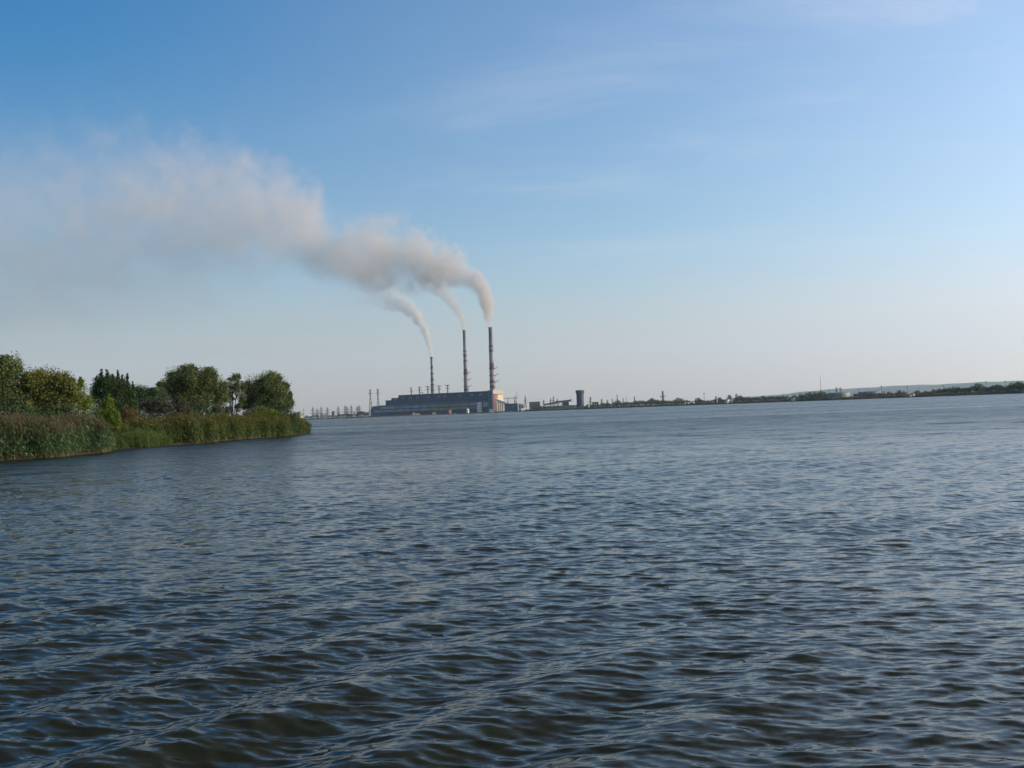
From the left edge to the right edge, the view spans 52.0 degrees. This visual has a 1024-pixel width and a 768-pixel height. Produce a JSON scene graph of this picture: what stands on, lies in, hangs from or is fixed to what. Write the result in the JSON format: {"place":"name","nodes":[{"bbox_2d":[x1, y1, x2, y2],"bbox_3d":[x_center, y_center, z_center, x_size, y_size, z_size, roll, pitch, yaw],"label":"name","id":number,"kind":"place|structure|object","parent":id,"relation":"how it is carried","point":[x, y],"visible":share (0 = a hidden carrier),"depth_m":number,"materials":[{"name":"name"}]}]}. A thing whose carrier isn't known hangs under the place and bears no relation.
{"place":"outdoors","nodes":[
{"label":"outdoors","id":0,"kind":"place"},
{"bbox_2d":[0,434,299,460],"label":"shoreline","id":1,"kind":"structure","parent":0,"point":[28,457],"depth_m":96.51,"materials":[{"name":"green plant"}]},
{"bbox_2d":[0,351,39,415],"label":"willow tree","id":2,"kind":"object","parent":1,"relation":"on","point":[11,369],"visible":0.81,"depth_m":95.83,"materials":[{"name":"green plant"}]},
{"bbox_2d":[14,364,85,416],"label":"willow tree","id":3,"kind":"object","parent":1,"relation":"on","point":[40,383],"visible":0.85,"depth_m":97.27,"materials":[{"name":"green plant"}]},
{"bbox_2d":[0,405,117,459],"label":"brown topped reed bed","id":4,"kind":"object","parent":1,"relation":"on","point":[23,435],"visible":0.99,"depth_m":81.86,"materials":[{"name":"green plant"}]},
{"bbox_2d":[77,376,96,416],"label":"young poplar","id":5,"kind":"object","parent":1,"relation":"on","point":[87,397],"visible":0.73,"depth_m":99.95,"materials":[{"name":"green plant"}]},
{"bbox_2d":[93,393,123,432],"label":"tall shrub","id":6,"kind":"object","parent":1,"relation":"on","point":[108,414],"visible":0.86,"depth_m":104.77,"materials":[{"name":"green plant"}]},
{"bbox_2d":[87,369,140,416],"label":"spiky tree","id":7,"kind":"object","parent":1,"relation":"on","point":[120,391],"visible":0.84,"depth_m":115.67,"materials":[{"name":"green plant"}]},
{"bbox_2d":[116,404,139,421],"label":"rusty shrub","id":8,"kind":"object","parent":1,"relation":"on","point":[126,411],"visible":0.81,"depth_m":109.85,"materials":[{"name":"brown plant"}]},
{"bbox_2d":[105,424,172,449],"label":"green reed bed","id":9,"kind":"object","parent":1,"relation":"on","point":[138,439],"visible":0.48,"depth_m":104.77,"materials":[{"name":"green plant"}]},
{"bbox_2d":[0,394,300,433],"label":"undergrowth","id":10,"kind":"object","parent":1,"relation":"on","point":[51,412],"visible":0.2,"depth_m":109.90,"materials":[{"name":"green plant"}]},
{"bbox_2d":[130,384,171,416],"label":"tree","id":11,"kind":"object","parent":1,"relation":"on","point":[146,393],"visible":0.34,"depth_m":127.39,"materials":[{"name":"green plant"}]},
{"bbox_2d":[136,394,173,417],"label":"grey shrub","id":12,"kind":"object","parent":1,"relation":"on","point":[159,404],"visible":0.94,"depth_m":120.63,"materials":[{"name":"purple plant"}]},
{"bbox_2d":[156,378,174,415],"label":"bushy tree","id":13,"kind":"object","parent":1,"relation":"on","point":[159,383],"visible":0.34,"depth_m":149.93,"materials":[{"name":"green plant"}]},
{"bbox_2d":[160,399,195,417],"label":"grey shrub","id":14,"kind":"object","parent":1,"relation":"on","point":[183,405],"visible":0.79,"depth_m":125.89,"materials":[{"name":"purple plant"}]},
{"bbox_2d":[159,363,231,414],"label":"willow tree","id":15,"kind":"object","parent":1,"relation":"on","point":[192,383],"visible":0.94,"depth_m":134.84,"materials":[{"name":"green plant"}]},
{"bbox_2d":[107,408,312,444],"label":"golden topped reed bed","id":16,"kind":"object","parent":1,"relation":"on","point":[189,427],"visible":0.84,"depth_m":122.43,"materials":[{"name":"green plant"}]},
{"bbox_2d":[211,404,230,414],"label":"bush","id":17,"kind":"object","parent":1,"relation":"on","point":[224,410],"visible":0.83,"depth_m":133.80,"materials":[{"name":"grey plant"}]},
{"bbox_2d":[225,373,247,415],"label":"slim willow","id":18,"kind":"object","parent":1,"relation":"on","point":[242,387],"visible":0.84,"depth_m":145.77,"materials":[{"name":"green plant"}]},
{"bbox_2d":[251,405,279,417],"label":"lime bush","id":19,"kind":"object","parent":1,"relation":"on","point":[276,412],"visible":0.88,"depth_m":143.83,"materials":[{"name":"green plant"}]},
{"bbox_2d":[236,369,295,413],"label":"willow tree","id":20,"kind":"object","parent":1,"relation":"on","point":[269,387],"visible":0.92,"depth_m":148.60,"materials":[{"name":"green plant"}]},
{"bbox_2d":[0,393,1023,767],"bbox_3d":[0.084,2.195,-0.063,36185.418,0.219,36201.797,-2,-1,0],"label":"water","id":21,"kind":"structure","parent":0,"point":[800,585],"depth_m":12.70,"materials":[{"name":"blue liquid"}]},
{"bbox_2d":[0,0,1023,419],"label":"sky","id":22,"kind":"structure","parent":0,"point":[641,200],"materials":[{"name":"blue"}]},
{"bbox_2d":[307,392,1023,419],"bbox_3d":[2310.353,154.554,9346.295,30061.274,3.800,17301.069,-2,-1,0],"label":"ground","id":23,"kind":"structure","parent":0,"point":[742,403],"depth_m":1810.29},
{"bbox_2d":[368,390,371,415],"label":"line mast","id":24,"kind":"object","parent":23,"relation":"on","point":[370,393],"visible":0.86,"depth_m":3419.38,"materials":[{"name":"metal"}]},
{"bbox_2d":[430,357,434,393],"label":"chimney","id":25,"kind":"object","parent":23,"relation":"on","point":[432,378],"visible":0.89,"depth_m":3343.00,"materials":[{"name":"concrete"}]},
{"bbox_2d":[370,390,509,415],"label":"power station","id":26,"kind":"object","parent":23,"relation":"on","point":[474,402],"visible":0.94,"depth_m":3199.88,"materials":[{"name":"concrete"}]},
{"bbox_2d":[463,330,470,391],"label":"chimney","id":27,"kind":"object","parent":23,"relation":"on","point":[466,379],"visible":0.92,"depth_m":3287.86,"materials":[{"name":"concrete"}]},
{"bbox_2d":[488,327,496,389],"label":"chimney","id":28,"kind":"object","parent":23,"relation":"on","point":[492,375],"visible":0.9,"depth_m":3227.17,"materials":[{"name":"concrete"}]},
{"bbox_2d":[505,403,517,411],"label":"warehouse","id":29,"kind":"structure","parent":23,"relation":"on","point":[512,407],"depth_m":3059.24,"materials":[{"name":"blue metal"}]},
{"bbox_2d":[529,401,540,409],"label":"brown hall","id":30,"kind":"structure","parent":23,"relation":"on","point":[535,404],"depth_m":3029.41,"materials":[{"name":"brick"}]},
{"bbox_2d":[544,399,571,405],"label":"conveyor gallery","id":31,"kind":"object","parent":23,"relation":"on","point":[565,402],"visible":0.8,"depth_m":2959.46,"materials":[{"name":"metal"}]},
{"bbox_2d":[553,405,574,408],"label":"long store","id":32,"kind":"structure","parent":23,"relation":"on","point":[567,406],"depth_m":2899.14,"materials":[{"name":"grey concrete"}]},
{"bbox_2d":[576,390,583,407],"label":"round tower","id":33,"kind":"structure","parent":23,"relation":"on","point":[580,397],"depth_m":2882.16,"materials":[{"name":"concrete"}]},
{"bbox_2d":[306,389,1023,419],"bbox_3d":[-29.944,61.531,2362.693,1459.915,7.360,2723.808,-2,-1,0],"label":"bank scrub","id":34,"kind":"object","parent":23,"relation":"on","point":[927,394],"visible":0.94,"depth_m":1847.83,"materials":[{"name":"green plant"}]},
{"bbox_2d":[804,392,812,397],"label":"shore tree","id":35,"kind":"object","parent":23,"relation":"on","point":[808,394],"visible":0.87,"depth_m":1767.05,"materials":[{"name":"green plant"}]},
{"bbox_2d":[827,388,849,397],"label":"storage tank","id":36,"kind":"object","parent":23,"relation":"on","point":[839,393],"visible":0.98,"depth_m":1663.72,"materials":[{"name":"metal"}]},
{"bbox_2d":[858,391,880,395],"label":"warehouse","id":37,"kind":"structure","parent":23,"relation":"on","point":[867,392],"depth_m":1612.96,"materials":[{"name":"metal"}]},
{"bbox_2d":[971,383,983,390],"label":"shore tree","id":38,"kind":"object","parent":23,"relation":"on","point":[973,388],"visible":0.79,"depth_m":1364.18,"materials":[{"name":"green plant"}]},
{"bbox_2d":[710,381,1023,400],"bbox_3d":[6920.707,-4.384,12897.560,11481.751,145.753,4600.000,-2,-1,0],"label":"hills","id":39,"kind":"structure","parent":0,"point":[903,388],"depth_m":12277.32,"materials":[{"name":"grey"}]}
]}

